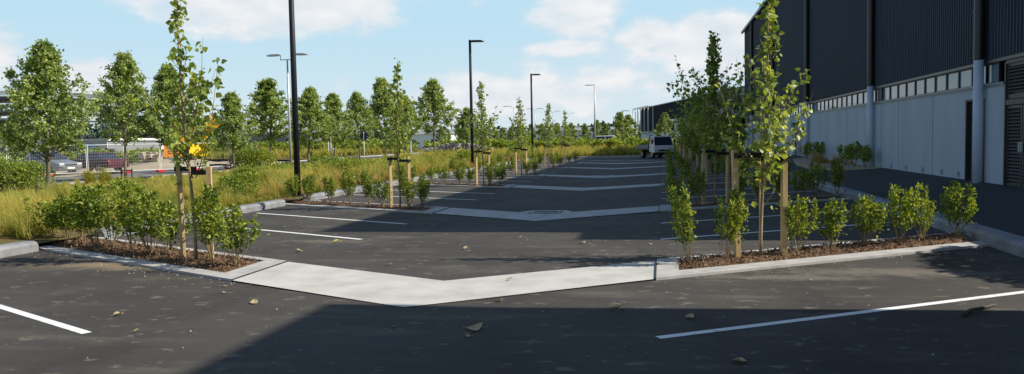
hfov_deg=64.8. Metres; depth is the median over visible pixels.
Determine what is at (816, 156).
tussock
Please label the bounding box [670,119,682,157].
staked tree
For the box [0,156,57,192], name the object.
bush
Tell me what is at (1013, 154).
louvre door
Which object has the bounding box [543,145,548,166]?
tree stake
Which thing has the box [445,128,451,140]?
distant tree
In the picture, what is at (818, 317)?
painted line
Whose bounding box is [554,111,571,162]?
staked tree
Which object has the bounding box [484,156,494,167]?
shrub
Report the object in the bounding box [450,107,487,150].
poplar tree
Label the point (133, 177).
road kerb
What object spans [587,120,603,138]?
distant tree
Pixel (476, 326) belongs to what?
fallen leaf
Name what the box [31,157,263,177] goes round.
construction site
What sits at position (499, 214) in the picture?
concrete strip
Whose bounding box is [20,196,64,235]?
shrub
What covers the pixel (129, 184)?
bush
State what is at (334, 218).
painted line
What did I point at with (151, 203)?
shrub
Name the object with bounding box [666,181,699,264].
shrub
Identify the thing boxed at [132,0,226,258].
staked tree
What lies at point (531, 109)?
street lamp
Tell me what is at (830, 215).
shrub
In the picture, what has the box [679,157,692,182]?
shrub
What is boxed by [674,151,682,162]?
shrub
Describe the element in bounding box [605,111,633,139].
distant tree
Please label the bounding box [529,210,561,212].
drain grate
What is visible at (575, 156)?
shrub
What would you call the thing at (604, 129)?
distant tree
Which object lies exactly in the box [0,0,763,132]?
sky
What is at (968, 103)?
door
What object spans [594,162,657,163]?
concrete strip
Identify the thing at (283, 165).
ground cover
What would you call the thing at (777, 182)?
shrub
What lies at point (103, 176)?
tussock
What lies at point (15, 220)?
tussock grass
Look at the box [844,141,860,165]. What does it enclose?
shrub
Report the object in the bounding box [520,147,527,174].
tree stake
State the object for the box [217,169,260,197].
bush
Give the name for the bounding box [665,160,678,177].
shrub
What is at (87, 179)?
tussock
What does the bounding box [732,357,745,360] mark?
fallen leaf
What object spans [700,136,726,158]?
mini excavator
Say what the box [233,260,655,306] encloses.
concrete strip
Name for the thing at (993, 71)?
window
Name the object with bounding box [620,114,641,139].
distant tree
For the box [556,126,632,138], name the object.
distant shed
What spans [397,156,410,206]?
tree stake
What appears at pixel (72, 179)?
road
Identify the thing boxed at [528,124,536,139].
distant tree
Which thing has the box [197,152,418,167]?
road kerb
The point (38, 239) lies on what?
grass verge
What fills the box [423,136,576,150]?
ground cover
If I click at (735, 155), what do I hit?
tree stake
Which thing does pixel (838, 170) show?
shrub
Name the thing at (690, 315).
fallen leaf
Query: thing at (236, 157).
fence panel
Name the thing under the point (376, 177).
dry grass
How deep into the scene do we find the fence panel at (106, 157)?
53.57 m
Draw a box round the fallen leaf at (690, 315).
[685,313,693,317]
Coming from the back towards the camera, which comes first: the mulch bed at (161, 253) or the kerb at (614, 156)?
the kerb at (614, 156)
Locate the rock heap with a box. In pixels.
[424,142,492,152]
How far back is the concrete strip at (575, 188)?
29.92 m
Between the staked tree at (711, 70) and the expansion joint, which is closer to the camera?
the expansion joint
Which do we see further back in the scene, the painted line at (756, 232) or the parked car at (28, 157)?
the parked car at (28, 157)
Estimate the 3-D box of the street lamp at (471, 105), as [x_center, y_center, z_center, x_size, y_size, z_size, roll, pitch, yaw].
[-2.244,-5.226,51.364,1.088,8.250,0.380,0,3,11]
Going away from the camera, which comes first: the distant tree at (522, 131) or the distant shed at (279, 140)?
the distant tree at (522, 131)
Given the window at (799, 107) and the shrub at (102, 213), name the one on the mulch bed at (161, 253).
the shrub at (102, 213)
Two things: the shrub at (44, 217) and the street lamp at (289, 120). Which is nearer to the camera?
the shrub at (44, 217)
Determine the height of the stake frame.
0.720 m
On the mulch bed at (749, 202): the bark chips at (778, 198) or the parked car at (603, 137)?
the bark chips at (778, 198)
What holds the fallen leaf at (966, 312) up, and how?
on the car park
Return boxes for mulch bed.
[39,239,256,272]
[285,201,430,210]
[398,182,504,185]
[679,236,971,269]
[680,196,843,207]
[684,179,753,183]
[793,157,880,169]
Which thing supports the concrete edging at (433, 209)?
on the car park
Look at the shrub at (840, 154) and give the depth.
34.76 m
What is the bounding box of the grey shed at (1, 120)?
[0,118,33,155]
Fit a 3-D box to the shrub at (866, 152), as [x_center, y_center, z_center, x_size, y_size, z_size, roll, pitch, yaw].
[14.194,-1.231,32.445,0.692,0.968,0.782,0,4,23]
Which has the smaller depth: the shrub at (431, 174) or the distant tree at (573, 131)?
the shrub at (431, 174)
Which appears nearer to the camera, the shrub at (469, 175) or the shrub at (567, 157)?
the shrub at (469, 175)
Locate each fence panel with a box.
[43,144,86,176]
[83,144,123,173]
[122,144,159,173]
[156,143,194,171]
[195,142,227,169]
[224,141,257,168]
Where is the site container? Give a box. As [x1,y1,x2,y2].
[51,149,114,154]
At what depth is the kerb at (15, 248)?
14.12 m
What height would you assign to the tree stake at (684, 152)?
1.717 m
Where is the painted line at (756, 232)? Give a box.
[664,221,905,238]
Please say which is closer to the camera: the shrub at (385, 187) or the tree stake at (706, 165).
the shrub at (385, 187)
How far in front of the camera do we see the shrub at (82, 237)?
15.12 m
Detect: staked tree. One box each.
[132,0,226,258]
[377,57,417,206]
[465,81,502,184]
[508,99,535,174]
[535,103,560,166]
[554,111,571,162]
[666,31,761,203]
[667,94,725,179]
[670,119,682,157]
[677,116,686,158]
[678,112,703,163]
[709,0,812,256]
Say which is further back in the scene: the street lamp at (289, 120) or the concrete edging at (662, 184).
the street lamp at (289, 120)
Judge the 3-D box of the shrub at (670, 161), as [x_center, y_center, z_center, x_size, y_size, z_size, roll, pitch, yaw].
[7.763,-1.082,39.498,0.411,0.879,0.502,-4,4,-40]
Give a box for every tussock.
[77,168,96,183]
[88,165,123,185]
[258,166,284,183]
[809,153,824,160]
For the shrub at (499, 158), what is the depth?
53.81 m
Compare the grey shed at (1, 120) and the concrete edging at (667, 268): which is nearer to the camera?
the concrete edging at (667, 268)
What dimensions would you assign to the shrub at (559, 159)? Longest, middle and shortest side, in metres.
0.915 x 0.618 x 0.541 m
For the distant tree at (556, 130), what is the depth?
160.39 m
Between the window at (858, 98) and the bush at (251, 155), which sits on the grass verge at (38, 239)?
the bush at (251, 155)
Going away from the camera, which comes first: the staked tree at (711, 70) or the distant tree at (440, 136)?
the staked tree at (711, 70)
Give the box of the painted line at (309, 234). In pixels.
[245,228,359,239]
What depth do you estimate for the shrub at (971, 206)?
13.52 m
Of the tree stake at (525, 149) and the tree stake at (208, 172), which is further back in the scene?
the tree stake at (525, 149)
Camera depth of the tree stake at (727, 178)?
21.38 m
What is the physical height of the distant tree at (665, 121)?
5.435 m
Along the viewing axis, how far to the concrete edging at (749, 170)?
39.69 m
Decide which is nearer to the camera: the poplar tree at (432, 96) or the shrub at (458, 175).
the shrub at (458, 175)
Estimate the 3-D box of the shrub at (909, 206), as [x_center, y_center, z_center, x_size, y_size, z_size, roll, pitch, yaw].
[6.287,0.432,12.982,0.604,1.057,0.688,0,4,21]
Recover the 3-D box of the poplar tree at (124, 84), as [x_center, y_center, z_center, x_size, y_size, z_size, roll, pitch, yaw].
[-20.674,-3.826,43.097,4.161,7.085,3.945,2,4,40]
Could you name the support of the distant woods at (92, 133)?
on the ground at (218, 160)
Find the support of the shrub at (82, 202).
on the mulch bed at (161, 253)
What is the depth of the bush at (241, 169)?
28.20 m
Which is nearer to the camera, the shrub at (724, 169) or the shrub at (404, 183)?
the shrub at (404, 183)
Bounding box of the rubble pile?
[138,152,197,161]
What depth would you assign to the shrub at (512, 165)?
41.81 m
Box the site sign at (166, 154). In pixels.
[161,145,181,156]
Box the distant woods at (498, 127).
[299,120,640,140]
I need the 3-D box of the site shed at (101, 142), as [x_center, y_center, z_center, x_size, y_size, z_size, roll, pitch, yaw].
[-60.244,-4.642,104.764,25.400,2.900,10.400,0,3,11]
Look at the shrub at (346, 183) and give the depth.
23.58 m
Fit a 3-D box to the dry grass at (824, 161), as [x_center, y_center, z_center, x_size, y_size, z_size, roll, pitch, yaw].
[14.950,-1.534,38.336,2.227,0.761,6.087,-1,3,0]
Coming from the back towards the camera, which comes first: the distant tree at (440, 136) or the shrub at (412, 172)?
the distant tree at (440, 136)
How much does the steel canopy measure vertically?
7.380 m
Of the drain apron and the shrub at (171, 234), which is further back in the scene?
the drain apron
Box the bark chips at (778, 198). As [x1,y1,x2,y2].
[684,194,844,205]
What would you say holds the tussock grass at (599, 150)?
on the grass verge at (38, 239)
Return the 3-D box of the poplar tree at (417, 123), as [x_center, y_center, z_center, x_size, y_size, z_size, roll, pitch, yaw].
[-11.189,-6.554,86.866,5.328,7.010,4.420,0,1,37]
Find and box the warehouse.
[741,0,1023,187]
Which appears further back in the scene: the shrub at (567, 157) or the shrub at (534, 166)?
the shrub at (567, 157)
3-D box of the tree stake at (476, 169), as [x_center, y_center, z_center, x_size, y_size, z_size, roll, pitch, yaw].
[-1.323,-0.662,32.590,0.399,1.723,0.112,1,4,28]
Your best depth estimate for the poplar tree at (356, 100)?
77.24 m
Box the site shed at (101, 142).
[37,138,160,151]
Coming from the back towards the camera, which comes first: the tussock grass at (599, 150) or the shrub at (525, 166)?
the tussock grass at (599, 150)
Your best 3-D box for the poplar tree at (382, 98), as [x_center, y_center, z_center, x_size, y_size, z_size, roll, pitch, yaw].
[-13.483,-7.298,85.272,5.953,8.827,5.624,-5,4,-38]
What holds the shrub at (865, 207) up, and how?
on the mulch bed at (942, 240)
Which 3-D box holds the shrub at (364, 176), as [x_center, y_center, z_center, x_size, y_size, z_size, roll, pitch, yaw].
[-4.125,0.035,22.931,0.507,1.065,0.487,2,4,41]
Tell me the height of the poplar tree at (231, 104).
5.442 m
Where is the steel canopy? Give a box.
[0,91,174,144]
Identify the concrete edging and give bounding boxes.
[39,236,285,281]
[285,200,447,213]
[416,182,515,187]
[453,173,547,175]
[493,166,568,167]
[656,232,988,279]
[659,194,851,211]
[661,169,753,174]
[661,178,791,185]
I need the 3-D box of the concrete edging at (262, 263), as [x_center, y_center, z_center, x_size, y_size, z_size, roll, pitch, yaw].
[-6.163,1.168,13.707,7.216,0.085,1.461,2,4,38]
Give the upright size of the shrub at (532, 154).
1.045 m
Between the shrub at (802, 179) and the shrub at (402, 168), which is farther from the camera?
the shrub at (402, 168)
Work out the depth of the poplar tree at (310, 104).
66.00 m
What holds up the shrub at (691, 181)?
on the mulch bed at (749, 202)
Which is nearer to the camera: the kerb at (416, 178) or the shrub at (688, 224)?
the shrub at (688, 224)
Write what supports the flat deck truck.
on the car park
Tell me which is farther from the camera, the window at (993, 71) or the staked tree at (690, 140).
the staked tree at (690, 140)
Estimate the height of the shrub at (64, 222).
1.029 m
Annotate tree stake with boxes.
[174,165,196,257]
[191,166,213,258]
[387,157,399,206]
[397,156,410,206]
[474,149,483,184]
[481,151,490,182]
[514,147,521,174]
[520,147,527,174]
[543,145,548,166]
[683,144,688,168]
[688,145,699,174]
[699,147,707,181]
[700,148,716,203]
[713,150,729,203]
[731,150,762,257]
[757,149,789,254]
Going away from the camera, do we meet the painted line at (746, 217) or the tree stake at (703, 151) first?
the painted line at (746, 217)
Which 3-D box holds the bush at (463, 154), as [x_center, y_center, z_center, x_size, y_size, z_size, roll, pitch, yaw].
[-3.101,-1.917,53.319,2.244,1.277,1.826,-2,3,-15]
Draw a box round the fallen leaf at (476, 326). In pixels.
[463,322,487,329]
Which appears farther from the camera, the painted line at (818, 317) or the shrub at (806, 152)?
the shrub at (806, 152)
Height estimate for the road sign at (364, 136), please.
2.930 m
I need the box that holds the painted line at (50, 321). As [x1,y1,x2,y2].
[0,304,90,333]
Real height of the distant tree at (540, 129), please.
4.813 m
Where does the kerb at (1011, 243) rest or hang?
on the ground at (218, 160)
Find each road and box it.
[4,169,173,179]
[8,153,419,184]
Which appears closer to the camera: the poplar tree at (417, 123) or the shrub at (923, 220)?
the shrub at (923, 220)
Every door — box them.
[964,98,984,181]
[1006,105,1022,186]
[1020,104,1023,187]
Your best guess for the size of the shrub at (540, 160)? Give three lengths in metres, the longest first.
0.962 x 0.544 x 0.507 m
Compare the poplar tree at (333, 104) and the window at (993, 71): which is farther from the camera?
the poplar tree at (333, 104)
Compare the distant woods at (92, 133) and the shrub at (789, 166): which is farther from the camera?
the distant woods at (92, 133)
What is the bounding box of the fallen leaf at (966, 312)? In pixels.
[960,304,996,316]
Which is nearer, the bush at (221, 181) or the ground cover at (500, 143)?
the bush at (221, 181)
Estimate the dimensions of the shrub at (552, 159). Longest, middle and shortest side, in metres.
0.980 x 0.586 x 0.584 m
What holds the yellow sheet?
hanging from the fence panel at (213, 157)
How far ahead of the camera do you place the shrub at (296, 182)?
25.08 m
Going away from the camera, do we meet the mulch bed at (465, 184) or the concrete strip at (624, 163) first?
the mulch bed at (465, 184)
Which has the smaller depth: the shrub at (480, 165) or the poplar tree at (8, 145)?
the shrub at (480, 165)
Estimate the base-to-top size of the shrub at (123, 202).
1.219 m
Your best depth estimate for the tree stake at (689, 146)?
31.26 m
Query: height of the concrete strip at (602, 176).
0.012 m
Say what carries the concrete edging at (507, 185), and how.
on the car park
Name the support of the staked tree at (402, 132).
on the mulch bed at (371, 206)
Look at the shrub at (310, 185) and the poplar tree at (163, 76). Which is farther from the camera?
the poplar tree at (163, 76)
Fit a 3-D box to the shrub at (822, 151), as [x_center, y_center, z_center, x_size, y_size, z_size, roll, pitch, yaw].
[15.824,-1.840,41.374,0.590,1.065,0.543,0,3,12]
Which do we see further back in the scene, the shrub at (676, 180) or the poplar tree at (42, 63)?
the poplar tree at (42, 63)
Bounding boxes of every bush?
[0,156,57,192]
[103,175,147,212]
[216,173,236,193]
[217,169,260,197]
[227,147,278,167]
[230,161,259,191]
[307,153,334,162]
[309,154,375,172]
[449,149,481,163]
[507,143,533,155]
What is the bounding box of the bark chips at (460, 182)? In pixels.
[400,181,505,185]
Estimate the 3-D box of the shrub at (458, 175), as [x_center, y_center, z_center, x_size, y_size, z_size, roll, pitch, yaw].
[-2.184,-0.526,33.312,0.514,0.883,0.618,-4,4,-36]
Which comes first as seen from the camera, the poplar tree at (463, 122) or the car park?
the car park
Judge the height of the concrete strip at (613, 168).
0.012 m
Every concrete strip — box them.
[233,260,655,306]
[435,206,658,220]
[510,184,659,190]
[546,173,660,177]
[570,166,660,168]
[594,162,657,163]
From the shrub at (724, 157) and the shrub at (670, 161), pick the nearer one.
the shrub at (670, 161)
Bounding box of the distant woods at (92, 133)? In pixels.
[36,112,250,151]
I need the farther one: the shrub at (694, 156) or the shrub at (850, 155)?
the shrub at (694, 156)
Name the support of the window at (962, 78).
in the warehouse
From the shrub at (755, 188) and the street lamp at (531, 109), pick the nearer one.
the shrub at (755, 188)
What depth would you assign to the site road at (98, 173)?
56.03 m
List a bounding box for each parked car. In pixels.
[7,149,44,175]
[11,151,81,174]
[74,152,128,171]
[595,136,615,139]
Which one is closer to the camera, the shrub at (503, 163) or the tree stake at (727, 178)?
the tree stake at (727, 178)
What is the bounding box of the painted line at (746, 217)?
[665,210,851,222]
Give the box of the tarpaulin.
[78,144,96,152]
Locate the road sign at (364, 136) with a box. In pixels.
[359,130,368,157]
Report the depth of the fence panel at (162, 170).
56.29 m
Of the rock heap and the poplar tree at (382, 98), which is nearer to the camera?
the poplar tree at (382, 98)
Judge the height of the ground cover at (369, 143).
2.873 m
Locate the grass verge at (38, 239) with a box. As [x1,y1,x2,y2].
[0,153,546,244]
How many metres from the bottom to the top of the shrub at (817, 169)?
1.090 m
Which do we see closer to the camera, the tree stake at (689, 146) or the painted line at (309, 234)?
the painted line at (309, 234)
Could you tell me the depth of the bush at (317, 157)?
58.85 m
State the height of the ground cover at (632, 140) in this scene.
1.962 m
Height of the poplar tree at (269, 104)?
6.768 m
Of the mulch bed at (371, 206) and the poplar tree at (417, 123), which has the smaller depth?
the mulch bed at (371, 206)
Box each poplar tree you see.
[0,38,102,191]
[0,113,32,161]
[87,50,167,177]
[124,62,203,176]
[205,91,259,168]
[240,77,304,158]
[283,87,341,161]
[314,91,355,158]
[341,90,380,158]
[361,76,413,156]
[392,95,427,152]
[411,77,460,151]
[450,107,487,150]
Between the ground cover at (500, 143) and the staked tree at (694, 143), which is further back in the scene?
the ground cover at (500, 143)
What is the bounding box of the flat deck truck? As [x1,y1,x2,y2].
[637,136,674,157]
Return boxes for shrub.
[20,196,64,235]
[48,190,78,239]
[62,184,94,242]
[65,181,109,245]
[89,192,123,247]
[110,183,149,250]
[124,191,173,252]
[149,201,192,253]
[188,183,225,260]
[210,203,269,266]
[284,173,300,201]
[300,174,316,201]
[320,175,338,202]
[339,170,355,203]
[358,170,373,205]
[367,178,388,206]
[394,161,405,176]
[396,173,417,206]
[410,164,415,181]
[416,173,430,208]
[425,165,435,183]
[435,165,451,183]
[448,158,459,171]
[455,165,466,183]
[459,160,466,168]
[466,165,474,183]
[473,157,481,173]
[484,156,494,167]
[484,161,497,184]
[493,162,508,184]
[496,152,504,163]
[499,159,506,169]
[506,158,514,173]
[521,159,529,174]
[528,152,536,161]
[528,156,538,174]
[537,153,543,166]
[548,152,556,166]
[555,153,563,166]
[565,153,571,162]
[572,149,579,162]
[663,170,686,202]
[665,156,673,166]
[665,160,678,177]
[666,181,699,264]
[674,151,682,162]
[677,154,685,170]
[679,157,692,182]
[686,166,707,204]
[692,153,699,163]
[708,156,723,178]
[710,188,749,259]
[721,155,730,165]
[722,160,731,177]
[739,168,746,198]
[749,172,764,199]
[770,165,792,199]
[776,193,820,252]
[788,161,793,172]
[791,169,812,196]
[799,142,811,158]
[806,140,821,154]
[806,161,827,197]
[810,198,848,249]
[815,141,825,156]
[828,158,845,196]
[836,144,854,164]
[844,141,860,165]
[846,194,891,245]
[857,144,873,166]
[884,182,924,242]
[905,185,937,240]
[934,181,978,237]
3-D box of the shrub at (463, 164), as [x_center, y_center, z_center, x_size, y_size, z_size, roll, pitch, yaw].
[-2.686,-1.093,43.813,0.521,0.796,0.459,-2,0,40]
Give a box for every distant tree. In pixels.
[436,127,447,140]
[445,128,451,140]
[490,127,499,139]
[498,127,506,139]
[506,128,515,139]
[514,125,528,137]
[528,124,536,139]
[533,123,547,139]
[552,122,561,137]
[565,123,580,138]
[579,123,589,137]
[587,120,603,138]
[599,123,610,135]
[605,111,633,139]
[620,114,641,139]
[653,113,677,136]
[730,122,748,142]
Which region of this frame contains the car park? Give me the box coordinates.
[0,156,1023,373]
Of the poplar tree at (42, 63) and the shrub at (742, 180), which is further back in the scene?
the poplar tree at (42, 63)
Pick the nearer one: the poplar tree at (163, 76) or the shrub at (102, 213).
the shrub at (102, 213)
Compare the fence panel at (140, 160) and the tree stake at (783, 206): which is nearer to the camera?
the tree stake at (783, 206)
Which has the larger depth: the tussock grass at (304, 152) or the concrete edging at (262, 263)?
the tussock grass at (304, 152)
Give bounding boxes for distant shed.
[224,130,330,143]
[408,130,456,147]
[444,128,555,141]
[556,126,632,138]
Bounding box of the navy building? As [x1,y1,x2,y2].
[633,85,744,145]
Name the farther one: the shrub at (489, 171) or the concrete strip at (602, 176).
the concrete strip at (602, 176)
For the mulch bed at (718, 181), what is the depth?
31.71 m
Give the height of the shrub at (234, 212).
1.009 m
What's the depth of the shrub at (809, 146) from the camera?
42.90 m
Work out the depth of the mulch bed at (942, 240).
12.29 m
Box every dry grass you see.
[261,152,528,196]
[809,149,853,163]
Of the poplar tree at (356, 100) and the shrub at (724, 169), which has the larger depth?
the poplar tree at (356, 100)
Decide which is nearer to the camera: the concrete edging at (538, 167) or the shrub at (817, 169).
the shrub at (817, 169)
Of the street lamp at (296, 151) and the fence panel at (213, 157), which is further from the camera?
the fence panel at (213, 157)
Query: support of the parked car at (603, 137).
on the far verge
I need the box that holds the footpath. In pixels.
[743,148,1023,236]
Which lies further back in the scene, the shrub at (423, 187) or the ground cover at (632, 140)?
the ground cover at (632, 140)
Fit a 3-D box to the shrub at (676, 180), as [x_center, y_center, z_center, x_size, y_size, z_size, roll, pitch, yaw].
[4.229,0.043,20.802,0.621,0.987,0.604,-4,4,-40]
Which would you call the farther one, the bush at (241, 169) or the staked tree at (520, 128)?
the staked tree at (520, 128)
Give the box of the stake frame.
[120,169,132,178]
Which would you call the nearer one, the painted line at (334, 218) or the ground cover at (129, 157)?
the painted line at (334, 218)
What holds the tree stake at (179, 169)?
on the mulch bed at (161, 253)
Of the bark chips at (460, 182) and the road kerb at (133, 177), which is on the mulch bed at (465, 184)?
the bark chips at (460, 182)
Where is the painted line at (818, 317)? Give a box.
[656,291,1023,338]
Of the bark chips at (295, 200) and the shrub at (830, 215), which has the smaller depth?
the shrub at (830, 215)
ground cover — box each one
[0,145,162,167]
[200,137,419,152]
[236,156,454,171]
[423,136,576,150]
[566,136,679,148]
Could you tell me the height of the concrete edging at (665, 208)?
0.085 m
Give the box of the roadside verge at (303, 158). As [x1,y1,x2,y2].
[138,148,423,159]
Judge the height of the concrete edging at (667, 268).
0.085 m
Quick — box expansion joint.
[232,259,656,281]
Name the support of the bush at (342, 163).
on the grass verge at (38, 239)
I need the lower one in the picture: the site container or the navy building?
the site container
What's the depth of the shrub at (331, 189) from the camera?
24.03 m
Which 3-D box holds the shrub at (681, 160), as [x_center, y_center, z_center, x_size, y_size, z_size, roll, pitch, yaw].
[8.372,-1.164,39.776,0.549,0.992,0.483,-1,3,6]
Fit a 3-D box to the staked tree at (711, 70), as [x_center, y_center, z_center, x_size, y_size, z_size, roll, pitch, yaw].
[5.309,-1.791,21.204,2.483,4.568,2.125,0,3,11]
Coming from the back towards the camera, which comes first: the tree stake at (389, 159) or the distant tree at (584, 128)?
the distant tree at (584, 128)
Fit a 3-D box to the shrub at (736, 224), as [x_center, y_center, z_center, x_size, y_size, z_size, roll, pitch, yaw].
[3.175,0.551,11.660,0.605,1.096,0.459,-2,3,-8]
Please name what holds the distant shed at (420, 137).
on the ground at (218, 160)
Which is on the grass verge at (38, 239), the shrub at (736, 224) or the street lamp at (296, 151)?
the street lamp at (296, 151)
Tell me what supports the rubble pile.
on the construction site
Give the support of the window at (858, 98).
in the warehouse
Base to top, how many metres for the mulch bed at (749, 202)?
0.072 m
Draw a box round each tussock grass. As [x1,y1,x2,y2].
[0,153,505,195]
[0,168,356,238]
[201,144,417,159]
[365,142,738,160]
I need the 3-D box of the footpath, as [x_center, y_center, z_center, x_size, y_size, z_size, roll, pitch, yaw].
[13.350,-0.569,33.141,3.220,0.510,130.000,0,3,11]
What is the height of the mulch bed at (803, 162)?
0.255 m
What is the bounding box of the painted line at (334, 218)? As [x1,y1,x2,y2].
[260,213,404,223]
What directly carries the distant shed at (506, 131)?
on the ground at (218, 160)
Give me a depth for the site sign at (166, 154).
56.36 m
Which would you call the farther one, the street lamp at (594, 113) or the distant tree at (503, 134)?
the distant tree at (503, 134)
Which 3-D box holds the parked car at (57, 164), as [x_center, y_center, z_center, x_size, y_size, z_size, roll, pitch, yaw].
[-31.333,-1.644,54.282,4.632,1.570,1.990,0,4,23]
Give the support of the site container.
on the construction site
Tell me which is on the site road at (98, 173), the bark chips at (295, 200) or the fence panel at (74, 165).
the fence panel at (74, 165)
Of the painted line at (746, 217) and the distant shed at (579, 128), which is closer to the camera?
the painted line at (746, 217)
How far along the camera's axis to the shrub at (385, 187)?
22.48 m
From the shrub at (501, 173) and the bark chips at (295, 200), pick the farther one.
the shrub at (501, 173)
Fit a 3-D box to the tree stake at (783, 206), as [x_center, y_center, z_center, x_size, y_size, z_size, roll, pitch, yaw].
[3.900,0.375,12.028,0.495,1.881,0.112,-2,4,-16]
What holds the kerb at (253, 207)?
on the car park
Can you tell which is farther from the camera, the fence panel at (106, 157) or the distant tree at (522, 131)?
the distant tree at (522, 131)
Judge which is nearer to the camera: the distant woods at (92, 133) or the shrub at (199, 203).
the shrub at (199, 203)
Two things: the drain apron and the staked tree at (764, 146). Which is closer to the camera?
the staked tree at (764, 146)
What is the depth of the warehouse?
28.34 m
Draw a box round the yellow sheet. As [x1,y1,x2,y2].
[189,144,208,155]
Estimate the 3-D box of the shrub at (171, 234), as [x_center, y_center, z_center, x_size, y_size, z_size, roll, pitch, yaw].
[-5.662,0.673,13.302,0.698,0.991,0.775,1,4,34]
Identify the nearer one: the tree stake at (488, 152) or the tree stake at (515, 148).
the tree stake at (488, 152)
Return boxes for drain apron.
[519,210,574,212]
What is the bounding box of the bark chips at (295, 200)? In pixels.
[285,199,429,209]
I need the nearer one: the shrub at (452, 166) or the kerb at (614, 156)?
the shrub at (452, 166)
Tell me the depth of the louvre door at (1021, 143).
19.43 m
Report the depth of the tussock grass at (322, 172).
39.43 m
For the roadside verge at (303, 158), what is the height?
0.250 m
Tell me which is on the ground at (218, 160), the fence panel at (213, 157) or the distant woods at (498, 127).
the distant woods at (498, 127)
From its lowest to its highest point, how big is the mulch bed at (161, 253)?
0.087 m
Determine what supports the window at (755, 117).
in the warehouse
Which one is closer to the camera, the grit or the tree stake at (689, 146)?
the grit
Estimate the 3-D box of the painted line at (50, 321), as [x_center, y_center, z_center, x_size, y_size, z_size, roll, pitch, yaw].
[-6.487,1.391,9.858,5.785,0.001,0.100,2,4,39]
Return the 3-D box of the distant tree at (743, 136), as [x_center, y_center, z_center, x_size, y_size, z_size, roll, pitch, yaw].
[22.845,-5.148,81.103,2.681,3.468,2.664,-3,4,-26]
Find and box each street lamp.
[267,53,307,164]
[288,0,302,200]
[469,40,483,164]
[530,74,539,152]
[585,84,595,138]
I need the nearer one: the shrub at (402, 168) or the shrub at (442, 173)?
the shrub at (442, 173)
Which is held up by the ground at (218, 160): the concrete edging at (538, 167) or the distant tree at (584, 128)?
the distant tree at (584, 128)
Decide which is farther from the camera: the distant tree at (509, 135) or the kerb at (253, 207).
the distant tree at (509, 135)
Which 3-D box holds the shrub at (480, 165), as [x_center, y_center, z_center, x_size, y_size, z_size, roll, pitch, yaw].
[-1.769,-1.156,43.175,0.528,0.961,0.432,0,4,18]
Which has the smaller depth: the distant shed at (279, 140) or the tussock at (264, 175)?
the tussock at (264, 175)
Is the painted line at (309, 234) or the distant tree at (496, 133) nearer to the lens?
the painted line at (309, 234)
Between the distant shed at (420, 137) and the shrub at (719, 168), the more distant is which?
the distant shed at (420, 137)
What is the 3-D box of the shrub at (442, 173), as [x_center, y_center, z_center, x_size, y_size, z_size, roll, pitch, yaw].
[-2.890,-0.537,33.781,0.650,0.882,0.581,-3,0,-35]
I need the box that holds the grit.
[4,211,994,368]
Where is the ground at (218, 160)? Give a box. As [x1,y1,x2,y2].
[6,159,454,244]
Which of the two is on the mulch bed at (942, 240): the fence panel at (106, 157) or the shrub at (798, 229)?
the shrub at (798, 229)
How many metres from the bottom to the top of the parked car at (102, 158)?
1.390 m
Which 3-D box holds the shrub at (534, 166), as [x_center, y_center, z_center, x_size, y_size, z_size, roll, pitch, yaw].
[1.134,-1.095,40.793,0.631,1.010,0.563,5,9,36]
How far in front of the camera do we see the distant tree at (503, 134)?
167.56 m
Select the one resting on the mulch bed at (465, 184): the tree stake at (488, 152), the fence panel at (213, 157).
the tree stake at (488, 152)
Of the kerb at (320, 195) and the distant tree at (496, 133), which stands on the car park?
the kerb at (320, 195)
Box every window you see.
[754,114,769,120]
[781,104,809,115]
[810,89,874,112]
[875,65,985,101]
[986,62,1002,83]
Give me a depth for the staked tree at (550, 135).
51.17 m
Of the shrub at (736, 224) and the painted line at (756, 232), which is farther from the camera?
the painted line at (756, 232)
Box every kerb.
[0,241,38,257]
[12,155,417,187]
[94,199,285,237]
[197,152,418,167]
[303,181,398,199]
[406,172,452,181]
[546,155,687,157]
[749,162,1023,257]
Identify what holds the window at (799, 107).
in the warehouse
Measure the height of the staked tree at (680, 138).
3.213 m
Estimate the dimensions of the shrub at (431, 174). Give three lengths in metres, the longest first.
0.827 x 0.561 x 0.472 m

